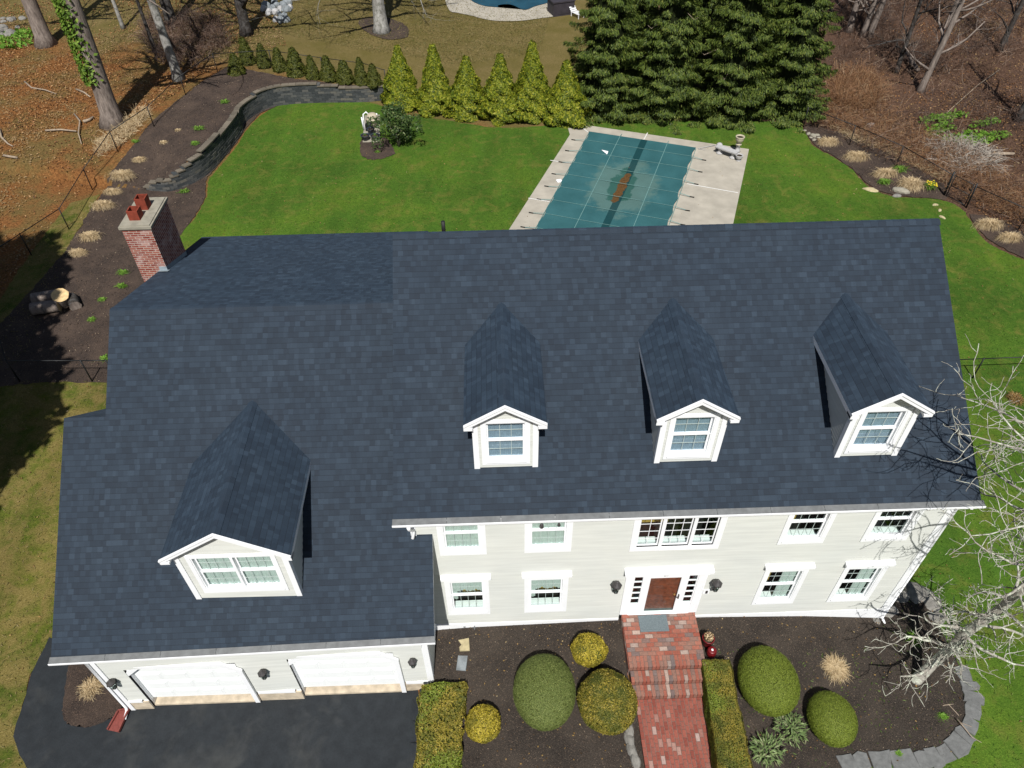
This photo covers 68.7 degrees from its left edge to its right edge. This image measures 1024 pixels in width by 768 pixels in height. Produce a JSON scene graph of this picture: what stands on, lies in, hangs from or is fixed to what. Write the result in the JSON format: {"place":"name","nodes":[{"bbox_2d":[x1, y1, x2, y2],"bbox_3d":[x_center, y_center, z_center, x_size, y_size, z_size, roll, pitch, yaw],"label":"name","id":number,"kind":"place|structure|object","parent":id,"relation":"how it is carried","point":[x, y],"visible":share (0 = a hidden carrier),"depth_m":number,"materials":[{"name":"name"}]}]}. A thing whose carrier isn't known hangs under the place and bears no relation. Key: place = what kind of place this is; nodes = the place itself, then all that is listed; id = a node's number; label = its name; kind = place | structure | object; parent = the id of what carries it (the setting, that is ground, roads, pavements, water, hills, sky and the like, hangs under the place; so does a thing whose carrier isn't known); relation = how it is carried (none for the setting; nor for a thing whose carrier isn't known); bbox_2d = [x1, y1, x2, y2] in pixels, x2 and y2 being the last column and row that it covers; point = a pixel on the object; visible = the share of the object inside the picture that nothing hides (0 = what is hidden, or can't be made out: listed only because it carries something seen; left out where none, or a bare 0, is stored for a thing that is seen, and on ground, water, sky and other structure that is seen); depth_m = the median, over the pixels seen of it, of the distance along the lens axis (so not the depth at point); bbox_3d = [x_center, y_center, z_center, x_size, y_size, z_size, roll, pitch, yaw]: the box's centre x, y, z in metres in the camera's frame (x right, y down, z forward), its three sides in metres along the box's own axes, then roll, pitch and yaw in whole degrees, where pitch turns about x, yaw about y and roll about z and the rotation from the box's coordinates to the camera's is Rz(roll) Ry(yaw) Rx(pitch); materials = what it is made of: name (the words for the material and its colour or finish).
{"place":"outdoors","nodes":[
{"label":"outdoors","id":0,"kind":"place"},
{"bbox_2d":[0,194,106,767],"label":"lawn","id":1,"kind":"structure","parent":0,"point":[41,459],"depth_m":26.73,"materials":[{"name":"green plant"}]},
{"bbox_2d":[75,674,104,701],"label":"ornamental grass","id":2,"kind":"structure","parent":0,"point":[91,685],"depth_m":21.96,"materials":[{"name":"beige plant"}]},
{"bbox_2d":[13,637,432,767],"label":"driveway","id":3,"kind":"structure","parent":0,"point":[368,730],"depth_m":21.08,"materials":[{"name":"black asphalt"}]},
{"bbox_2d":[107,707,129,732],"bbox_3d":[-11.182,9.521,21.289,0.374,0.090,0.679,4,45,4],"label":"splash block","id":4,"kind":"object","parent":3,"relation":"on","point":[116,723],"depth_m":21.27,"materials":[{"name":"red concrete"}]},
{"bbox_2d":[0,0,1023,741],"bbox_3d":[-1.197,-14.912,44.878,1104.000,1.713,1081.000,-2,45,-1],"label":"ground","id":5,"kind":"structure","parent":0,"point":[552,48],"depth_m":51.32,"materials":[{"name":"brown soil"}]},
{"bbox_2d":[0,27,32,48],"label":"ground plants","id":6,"kind":"object","parent":5,"relation":"on","point":[18,34],"visible":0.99,"depth_m":54.77,"materials":[{"name":"green plant"}]},
{"bbox_2d":[21,0,57,48],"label":"oak tree","id":7,"kind":"object","parent":5,"relation":"on","point":[44,38],"visible":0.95,"depth_m":53.15,"materials":[{"name":"grey plant"}]},
{"bbox_2d":[5,359,107,381],"bbox_3d":[-18.189,-0.487,30.325,4.068,1.340,0.067,0,45,1],"label":"chain link fence","id":8,"kind":"object","parent":5,"relation":"on","point":[80,360],"visible":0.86,"depth_m":30.06,"materials":[{"name":"black metal"}]},
{"bbox_2d":[62,664,121,727],"bbox_3d":[-12.418,8.973,21.990,1.569,0.001,2.430,-25,49,-22],"label":"mulch bed","id":9,"kind":"object","parent":5,"relation":"on","point":[101,707],"visible":0.74,"depth_m":21.70,"materials":[{"name":"brown soil"}]},
{"bbox_2d":[51,0,169,130],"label":"oak tree","id":10,"kind":"object","parent":5,"relation":"on","point":[91,68],"visible":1,"depth_m":42.26,"materials":[{"name":"grey plant"}]},
{"bbox_2d":[91,100,155,155],"bbox_3d":[-22.977,-15.118,44.658,2.814,1.332,6.171,17,47,17],"label":"dry grass strip","id":11,"kind":"object","parent":5,"relation":"on","point":[125,128],"visible":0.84,"depth_m":44.52,"materials":[{"name":"beige plant"}]},
{"bbox_2d":[0,0,285,294],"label":"leaf litter","id":12,"kind":"object","parent":5,"relation":"on","point":[13,138],"visible":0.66,"depth_m":49.70,"materials":[{"name":"brown plant"}]},
{"bbox_2d":[147,0,184,81],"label":"birch tree","id":13,"kind":"object","parent":5,"relation":"on","point":[176,71],"visible":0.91,"depth_m":47.78,"materials":[{"name":"grey plant"}]},
{"bbox_2d":[123,3,243,67],"bbox_3d":[-24.077,-25.379,54.245,9.854,1.455,13.078,-2,45,-1],"label":"brush thicket","id":14,"kind":"object","parent":5,"relation":"on","point":[175,41],"visible":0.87,"depth_m":54.05,"materials":[{"name":"plant"}]},
{"bbox_2d":[0,66,383,386],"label":"mulch bed","id":15,"kind":"object","parent":5,"relation":"on","point":[73,334],"visible":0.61,"depth_m":37.02,"materials":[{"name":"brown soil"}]},
{"bbox_2d":[29,300,61,314],"bbox_3d":[-21.016,-3.468,33.768,1.150,0.546,0.574,-10,45,-9],"label":"cut log","id":16,"kind":"object","parent":15,"relation":"on","point":[43,307],"visible":0.97,"depth_m":33.55,"materials":[{"name":"wood"}]},
{"bbox_2d":[226,52,245,76],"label":"arborvitae","id":17,"kind":"object","parent":15,"relation":"on","point":[236,67],"visible":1,"depth_m":49.31,"materials":[{"name":"green plant"}]},
{"bbox_2d":[285,46,306,78],"bbox_3d":[-14.268,-21.097,49.043,1.546,1.951,1.524,-24,49,-21],"label":"arborvitae","id":18,"kind":"object","parent":15,"relation":"on","point":[295,67],"visible":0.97,"depth_m":48.86,"materials":[{"name":"green plant"}]},
{"bbox_2d":[336,59,353,84],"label":"arborvitae","id":19,"kind":"object","parent":15,"relation":"on","point":[344,74],"visible":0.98,"depth_m":48.56,"materials":[{"name":"green plant"}]},
{"bbox_2d":[352,57,366,86],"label":"arborvitae","id":20,"kind":"object","parent":15,"relation":"on","point":[359,77],"visible":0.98,"depth_m":48.43,"materials":[{"name":"green plant"}]},
{"bbox_2d":[365,63,383,88],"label":"arborvitae","id":21,"kind":"object","parent":15,"relation":"on","point":[373,79],"visible":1,"depth_m":48.37,"materials":[{"name":"green plant"}]},
{"bbox_2d":[0,50,384,376],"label":"chain link fence","id":22,"kind":"object","parent":5,"relation":"on","point":[147,108],"visible":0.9,"depth_m":43.10,"materials":[{"name":"black metal"}]},
{"bbox_2d":[159,0,253,36],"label":"oak tree","id":23,"kind":"object","parent":5,"relation":"on","point":[243,20],"visible":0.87,"depth_m":54.11,"materials":[{"name":"grey plant"}]},
{"bbox_2d":[238,37,255,65],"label":"arborvitae","id":24,"kind":"object","parent":5,"relation":"on","point":[243,44],"visible":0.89,"depth_m":50.46,"materials":[{"name":"green plant"}]},
{"bbox_2d":[143,82,383,191],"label":"retaining wall","id":25,"kind":"structure","parent":5,"relation":"on","point":[214,149],"depth_m":47.18,"materials":[{"name":"grey stone"}]},
{"bbox_2d":[271,47,286,72],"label":"arborvitae","id":26,"kind":"object","parent":5,"relation":"on","point":[278,62],"visible":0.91,"depth_m":49.51,"materials":[{"name":"green plant"}]},
{"bbox_2d":[304,55,320,80],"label":"arborvitae","id":27,"kind":"object","parent":5,"relation":"on","point":[312,72],"visible":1,"depth_m":48.65,"materials":[{"name":"green plant"}]},
{"bbox_2d":[318,55,336,82],"bbox_3d":[-12.015,-20.526,48.751,1.298,1.737,1.317,34,54,30],"label":"arborvitae","id":28,"kind":"object","parent":5,"relation":"on","point":[328,75],"visible":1,"depth_m":48.64,"materials":[{"name":"green plant"}]},
{"bbox_2d":[360,137,395,159],"bbox_3d":[-8.145,-14.125,44.730,1.991,0.001,3.014,-13,46,-13],"label":"mulch bed","id":29,"kind":"object","parent":5,"relation":"on","point":[386,150],"visible":0.88,"depth_m":44.52,"materials":[{"name":"brown soil"}]},
{"bbox_2d":[207,0,550,63],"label":"grass tufts","id":30,"kind":"object","parent":5,"relation":"on","point":[453,28],"visible":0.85,"depth_m":56.90,"materials":[{"name":"brown plant"}]},
{"bbox_2d":[358,17,408,38],"bbox_3d":[-9.486,-26.637,56.007,3.144,0.114,5.230,-27,50,-24],"label":"mulch bed","id":31,"kind":"object","parent":5,"relation":"on","point":[392,32],"visible":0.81,"depth_m":55.78,"materials":[{"name":"brown soil"}]},
{"bbox_2d":[239,0,453,34],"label":"maple tree","id":32,"kind":"object","parent":31,"relation":"on","point":[381,25],"visible":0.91,"depth_m":54.50,"materials":[{"name":"grey plant"}]},
{"bbox_2d":[380,44,418,112],"bbox_3d":[-7.185,-19.604,47.788,3.032,4.062,3.289,-2,45,-1],"label":"arborvitae tree","id":33,"kind":"object","parent":5,"relation":"on","point":[400,81],"visible":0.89,"depth_m":47.44,"materials":[{"name":"green plant"}]},
{"bbox_2d":[414,43,452,117],"bbox_3d":[-4.763,-19.148,47.057,3.242,4.323,3.030,-2,45,-1],"label":"arborvitae tree","id":34,"kind":"object","parent":5,"relation":"on","point":[434,94],"visible":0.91,"depth_m":46.80,"materials":[{"name":"green plant"}]},
{"bbox_2d":[442,55,484,122],"bbox_3d":[-2.830,-18.677,46.855,3.286,3.919,3.281,-2,45,-1],"label":"arborvitae tree","id":35,"kind":"object","parent":5,"relation":"on","point":[467,98],"visible":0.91,"depth_m":46.43,"materials":[{"name":"green plant"}]},
{"bbox_2d":[476,53,520,126],"bbox_3d":[-0.598,-18.392,46.365,3.448,4.144,3.278,-2,45,-1],"label":"arborvitae tree","id":36,"kind":"object","parent":5,"relation":"on","point":[498,107],"visible":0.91,"depth_m":45.97,"materials":[{"name":"green plant"}]},
{"bbox_2d":[445,0,551,20],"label":"pool deck","id":37,"kind":"structure","parent":5,"relation":"on","point":[519,16],"depth_m":60.87,"materials":[{"name":"concrete"}]},
{"bbox_2d":[472,0,546,9],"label":"distant pool","id":38,"kind":"structure","parent":37,"relation":"in","point":[522,4],"depth_m":62.29,"materials":[{"name":"blue liquid"}]},
{"bbox_2d":[547,0,575,16],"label":"deck box","id":39,"kind":"object","parent":37,"relation":"on","point":[556,8],"visible":1,"depth_m":59.98,"materials":[{"name":"grey plastic"}]},
{"bbox_2d":[48,194,985,718],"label":"house","id":40,"kind":"structure","parent":5,"relation":"on","point":[298,466],"depth_m":19.07,"materials":[{"name":"paint"}]},
{"bbox_2d":[134,663,249,696],"bbox_3d":[-8.863,8.171,20.809,2.960,2.210,0.064,-2,45,-1],"label":"garage door","id":41,"kind":"structure","parent":40,"relation":"in","point":[196,681],"depth_m":20.90,"materials":[{"name":"paint"}]},
{"bbox_2d":[293,656,399,686],"bbox_3d":[-4.625,7.948,20.974,2.870,2.210,0.064,-2,45,-1],"label":"garage door","id":42,"kind":"structure","parent":40,"relation":"in","point":[367,670],"depth_m":21.07,"materials":[{"name":"paint"}]},
{"bbox_2d":[436,525,486,555],"bbox_3d":[-1.284,3.812,19.124,1.225,1.791,0.205,-2,45,-1],"label":"window","id":43,"kind":"structure","parent":40,"relation":"in","point":[470,539],"depth_m":19.40,"materials":[{"name":"white paint"}]},
{"bbox_2d":[441,574,490,614],"bbox_3d":[-1.261,5.794,21.352,1.365,2.163,0.740,-2,45,-1],"label":"window","id":44,"kind":"structure","parent":40,"relation":"in","point":[470,584],"depth_m":21.26,"materials":[{"name":"white paint"}]},
{"bbox_2d":[522,571,571,612],"bbox_3d":[0.954,5.727,21.388,1.365,2.163,0.740,-2,45,-1],"label":"window","id":45,"kind":"structure","parent":40,"relation":"in","point":[544,582],"depth_m":21.29,"materials":[{"name":"white paint"}]},
{"bbox_2d":[524,522,572,552],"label":"window","id":46,"kind":"structure","parent":40,"relation":"in","point":[552,538],"depth_m":19.45,"materials":[{"name":"white paint"}]},
{"bbox_2d":[639,576,685,613],"bbox_3d":[4.301,6.069,21.477,1.080,2.040,0.090,-2,45,-1],"label":"storm door","id":47,"kind":"structure","parent":40,"relation":"in","point":[682,580],"depth_m":21.50,"materials":[{"name":"white paint"}]},
{"bbox_2d":[644,577,680,610],"bbox_3d":[4.298,6.015,21.531,0.900,2.040,0.099,-2,45,-1],"label":"front door","id":48,"kind":"structure","parent":40,"relation":"in","point":[662,592],"depth_m":21.55,"materials":[{"name":"brown wood"}]},
{"bbox_2d":[629,517,727,551],"bbox_3d":[4.264,3.628,19.551,2.366,1.540,0.700,-2,45,-1],"label":"triple window","id":49,"kind":"structure","parent":40,"relation":"in","point":[635,538],"depth_m":19.70,"materials":[{"name":"white paint"}]},
{"bbox_2d":[751,563,815,604],"bbox_3d":[7.633,5.510,21.514,1.365,2.163,0.790,-2,45,-1],"label":"window","id":50,"kind":"structure","parent":40,"relation":"in","point":[778,596],"depth_m":21.44,"materials":[{"name":"white paint"}]},
{"bbox_2d":[777,513,837,544],"bbox_3d":[7.602,3.381,19.463,1.225,1.751,0.715,-2,45,-1],"label":"window","id":51,"kind":"structure","parent":40,"relation":"in","point":[787,536],"depth_m":19.62,"materials":[{"name":"white paint"}]},
{"bbox_2d":[826,560,895,601],"bbox_3d":[9.855,5.443,21.549,1.365,2.163,0.790,-2,45,-1],"label":"window","id":52,"kind":"structure","parent":40,"relation":"in","point":[854,593],"depth_m":21.47,"materials":[{"name":"white paint"}]},
{"bbox_2d":[860,510,924,541],"bbox_3d":[9.824,3.314,19.499,1.225,1.751,0.715,-2,45,-1],"label":"window","id":53,"kind":"structure","parent":40,"relation":"in","point":[872,533],"depth_m":19.64,"materials":[{"name":"white paint"}]},
{"bbox_2d":[511,40,550,124],"bbox_3d":[1.188,-18.796,46.219,3.310,4.841,3.386,-2,45,-1],"label":"arborvitae tree","id":54,"kind":"object","parent":5,"relation":"on","point":[531,87],"visible":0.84,"depth_m":45.79,"materials":[{"name":"green plant"}]},
{"bbox_2d":[429,618,644,767],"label":"mulch bed","id":55,"kind":"object","parent":5,"relation":"on","point":[556,637],"visible":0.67,"depth_m":21.29,"materials":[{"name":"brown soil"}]},
{"bbox_2d":[413,681,468,767],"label":"hedge","id":56,"kind":"object","parent":55,"relation":"on","point":[439,733],"visible":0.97,"depth_m":20.21,"materials":[{"name":"green plant"}]},
{"bbox_2d":[464,704,500,743],"bbox_3d":[-0.796,9.202,20.362,1.014,0.785,1.038,-2,45,-1],"label":"clipped shrub","id":57,"kind":"object","parent":55,"relation":"on","point":[483,723],"visible":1,"depth_m":20.11,"materials":[{"name":"yellow plant"}]},
{"bbox_2d":[512,654,575,730],"bbox_3d":[0.887,8.453,20.659,1.760,1.259,2.102,-2,45,-1],"label":"clipped shrub","id":58,"kind":"object","parent":55,"relation":"on","point":[544,690],"visible":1,"depth_m":20.20,"materials":[{"name":"green plant"}]},
{"bbox_2d":[570,632,608,667],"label":"clipped shrub","id":59,"kind":"object","parent":55,"relation":"on","point":[588,649],"visible":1,"depth_m":21.29,"materials":[{"name":"yellow plant"}]},
{"bbox_2d":[577,668,637,734],"bbox_3d":[2.605,8.656,20.492,1.682,1.176,1.817,-2,45,-1],"label":"clipped shrub","id":60,"kind":"object","parent":55,"relation":"on","point":[607,701],"visible":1,"depth_m":20.09,"materials":[{"name":"green plant"}]},
{"bbox_2d":[542,59,593,128],"bbox_3d":[3.282,-17.929,46.030,3.889,3.887,3.516,30,53,28],"label":"arborvitae tree","id":61,"kind":"object","parent":5,"relation":"on","point":[566,97],"visible":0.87,"depth_m":45.68,"materials":[{"name":"green plant"}]},
{"bbox_2d":[560,0,648,128],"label":"spruce tree","id":62,"kind":"object","parent":5,"relation":"on","point":[602,61],"visible":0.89,"depth_m":44.88,"materials":[{"name":"green plant"}]},
{"bbox_2d":[509,126,748,229],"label":"pool deck","id":63,"kind":"structure","parent":5,"relation":"on","point":[705,205],"depth_m":41.43,"materials":[{"name":"concrete"}]},
{"bbox_2d":[520,131,705,228],"bbox_3d":[5.959,-10.909,41.149,8.073,0.176,12.073,13,46,14],"label":"pool cover","id":64,"kind":"object","parent":63,"relation":"on","point":[625,181],"visible":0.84,"depth_m":41.11,"materials":[{"name":"teal plastic"}]},
{"bbox_2d":[624,0,658,84],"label":"spruce tree","id":65,"kind":"object","parent":5,"relation":"on","point":[641,6],"visible":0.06,"depth_m":48.89,"materials":[{"name":"green plant"}]},
{"bbox_2d":[620,612,712,767],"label":"brick walk","id":66,"kind":"structure","parent":5,"relation":"on","point":[662,667],"depth_m":20.99,"materials":[{"name":"red brick"}]},
{"bbox_2d":[638,615,668,631],"bbox_3d":[4.151,7.017,21.978,0.840,0.022,0.520,-2,45,-1],"label":"door mat","id":67,"kind":"object","parent":66,"relation":"on","point":[653,623],"depth_m":21.96,"materials":[{"name":"rubber"}]},
{"bbox_2d":[623,0,714,134],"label":"spruce tree","id":68,"kind":"object","parent":5,"relation":"on","point":[671,65],"visible":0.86,"depth_m":44.76,"materials":[{"name":"green plant"}]},
{"bbox_2d":[689,0,729,72],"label":"spruce tree","id":69,"kind":"object","parent":5,"relation":"on","point":[710,4],"visible":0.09,"depth_m":49.55,"materials":[{"name":"green plant"}]},
{"bbox_2d":[686,0,786,133],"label":"spruce tree","id":70,"kind":"object","parent":5,"relation":"on","point":[730,89],"visible":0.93,"depth_m":44.50,"materials":[{"name":"green plant"}]},
{"bbox_2d":[747,0,843,133],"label":"spruce tree","id":71,"kind":"object","parent":5,"relation":"on","point":[799,39],"visible":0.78,"depth_m":44.73,"materials":[{"name":"green plant"}]},
{"bbox_2d":[696,599,966,767],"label":"mulch bed","id":72,"kind":"object","parent":5,"relation":"on","point":[732,627],"visible":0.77,"depth_m":21.51,"materials":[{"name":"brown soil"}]},
{"bbox_2d":[700,659,752,767],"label":"hedge","id":73,"kind":"object","parent":72,"relation":"on","point":[727,736],"visible":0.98,"depth_m":19.99,"materials":[{"name":"green plant"}]},
{"bbox_2d":[749,730,786,767],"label":"leafy plant","id":74,"kind":"object","parent":72,"relation":"on","point":[773,742],"visible":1,"depth_m":19.89,"materials":[{"name":"green plant"}]},
{"bbox_2d":[737,645,799,716],"bbox_3d":[7.134,8.222,20.834,1.670,1.200,1.978,-2,45,-1],"label":"clipped shrub","id":75,"kind":"object","parent":72,"relation":"on","point":[768,681],"visible":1,"depth_m":20.41,"materials":[{"name":"green plant"}]},
{"bbox_2d":[772,712,809,748],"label":"leafy plant","id":76,"kind":"object","parent":72,"relation":"on","point":[796,719],"visible":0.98,"depth_m":20.28,"materials":[{"name":"green plant"}]},
{"bbox_2d":[806,690,857,747],"bbox_3d":[8.688,9.055,20.311,1.319,0.945,1.498,-2,45,-1],"label":"clipped shrub","id":77,"kind":"object","parent":72,"relation":"on","point":[832,721],"visible":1,"depth_m":20.02,"materials":[{"name":"green plant"}]},
{"bbox_2d":[820,653,852,684],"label":"ornamental grass","id":78,"kind":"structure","parent":72,"relation":"on","point":[835,668],"depth_m":21.55,"materials":[{"name":"beige plant"}]},
{"bbox_2d":[868,749,891,767],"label":"border stone","id":79,"kind":"object","parent":72,"relation":"on","point":[880,759],"visible":1,"depth_m":19.95,"materials":[{"name":"grey stone"}]},
{"bbox_2d":[864,334,1023,706],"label":"lichened tree","id":80,"kind":"object","parent":72,"relation":"on","point":[924,671],"visible":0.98,"depth_m":19.02,"materials":[{"name":"grey plant"}]},
{"bbox_2d":[818,58,902,113],"bbox_3d":[22.356,-19.296,48.645,6.602,1.861,8.158,-2,45,-1],"label":"brush thicket","id":81,"kind":"object","parent":5,"relation":"on","point":[865,81],"visible":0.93,"depth_m":48.03,"materials":[{"name":"brown plant"}]},
{"bbox_2d":[837,0,898,37],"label":"bare tree","id":82,"kind":"object","parent":5,"relation":"on","point":[869,14],"visible":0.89,"depth_m":55.30,"materials":[{"name":"grey plant"}]},
{"bbox_2d":[804,123,949,199],"bbox_3d":[20.356,-12.894,43.087,3.826,0.001,10.257,-18,47,-17],"label":"mulch bed","id":83,"kind":"object","parent":5,"relation":"on","point":[838,150],"visible":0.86,"depth_m":42.67,"materials":[{"name":"brown soil"}]},
{"bbox_2d":[803,107,952,194],"bbox_3d":[20.775,-13.494,42.906,0.581,1.390,9.743,-25,49,-22],"label":"chain link fence","id":84,"kind":"object","parent":5,"relation":"on","point":[878,143],"visible":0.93,"depth_m":42.83,"materials":[{"name":"black metal"}]},
{"bbox_2d":[830,124,955,185],"bbox_3d":[22.064,-13.566,43.538,2.134,1.090,8.879,-29,51,-26],"label":"dry grass strip","id":85,"kind":"object","parent":5,"relation":"on","point":[854,134],"visible":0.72,"depth_m":43.93,"materials":[{"name":"brown plant"}]},
{"bbox_2d":[890,748,919,767],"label":"border stone","id":86,"kind":"object","parent":5,"relation":"on","point":[907,759],"visible":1,"depth_m":19.96,"materials":[{"name":"grey stone"}]},
{"bbox_2d":[802,75,1023,226],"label":"brush thicket","id":87,"kind":"object","parent":5,"relation":"on","point":[909,133],"visible":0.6,"depth_m":43.14,"materials":[{"name":"brown plant"}]},
{"bbox_2d":[806,0,1023,230],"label":"brush thicket","id":88,"kind":"object","parent":5,"relation":"on","point":[929,59],"visible":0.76,"depth_m":51.11,"materials":[{"name":"brown plant"}]},
{"bbox_2d":[847,0,1004,73],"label":"bare tree","id":89,"kind":"object","parent":5,"relation":"on","point":[907,39],"visible":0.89,"depth_m":49.97,"materials":[{"name":"grey plant"}]},
{"bbox_2d":[828,0,1023,233],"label":"leaf litter","id":90,"kind":"object","parent":5,"relation":"on","point":[967,82],"visible":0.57,"depth_m":49.78,"materials":[{"name":"brown plant"}]},
{"bbox_2d":[890,0,1018,92],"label":"bare tree","id":91,"kind":"object","parent":5,"relation":"on","point":[938,52],"visible":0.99,"depth_m":47.71,"materials":[{"name":"grey plant"}]},
{"bbox_2d":[943,731,971,758],"bbox_3d":[12.044,9.788,20.273,0.591,0.148,0.591,-26,50,-24],"label":"border stone","id":92,"kind":"object","parent":5,"relation":"on","point":[959,747],"visible":1,"depth_m":20.22,"materials":[{"name":"grey stone"}]},
{"bbox_2d":[917,108,1011,144],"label":"ground plants","id":93,"kind":"object","parent":5,"relation":"on","point":[984,133],"visible":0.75,"depth_m":45.39,"materials":[{"name":"green plant"}]},
{"bbox_2d":[917,129,1018,179],"bbox_3d":[25.950,-13.076,42.970,5.632,1.264,6.668,-2,45,-1],"label":"stick heap","id":94,"kind":"object","parent":5,"relation":"on","point":[986,151],"visible":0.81,"depth_m":42.90,"materials":[{"name":"grey wood"}]},
{"bbox_2d":[965,0,1023,67],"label":"bare tree","id":95,"kind":"object","parent":5,"relation":"on","point":[1009,28],"visible":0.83,"depth_m":52.88,"materials":[{"name":"grey plant"}]},
{"bbox_2d":[970,214,1023,257],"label":"mulch bed","id":96,"kind":"object","parent":5,"relation":"on","point":[1017,248],"visible":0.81,"depth_m":37.50,"materials":[{"name":"brown soil"}]},
{"bbox_2d":[180,102,1023,767],"bbox_3d":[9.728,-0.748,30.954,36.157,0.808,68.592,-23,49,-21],"label":"lawn","id":97,"kind":"structure","parent":0,"point":[1004,328],"depth_m":39.71,"materials":[{"name":"green plant"}]},
{"bbox_2d":[366,101,422,148],"bbox_3d":[-6.962,-15.244,44.130,3.553,2.550,2.776,-2,45,-1],"label":"leafy shrub","id":98,"kind":"object","parent":97,"relation":"on","point":[399,130],"visible":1,"depth_m":43.72,"materials":[{"name":"green plant"}]},
{"bbox_2d":[904,582,923,603],"bbox_3d":[12.658,6.561,23.534,0.661,0.163,0.808,22,49,22],"label":"rock","id":99,"kind":"object","parent":97,"relation":"on","point":[914,590],"visible":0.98,"depth_m":23.48,"materials":[{"name":"stone"}]},
{"bbox_2d":[895,174,926,191],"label":"ornamental grass","id":100,"kind":"object","parent":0,"point":[912,182],"depth_m":40.74,"materials":[{"name":"beige plant"}]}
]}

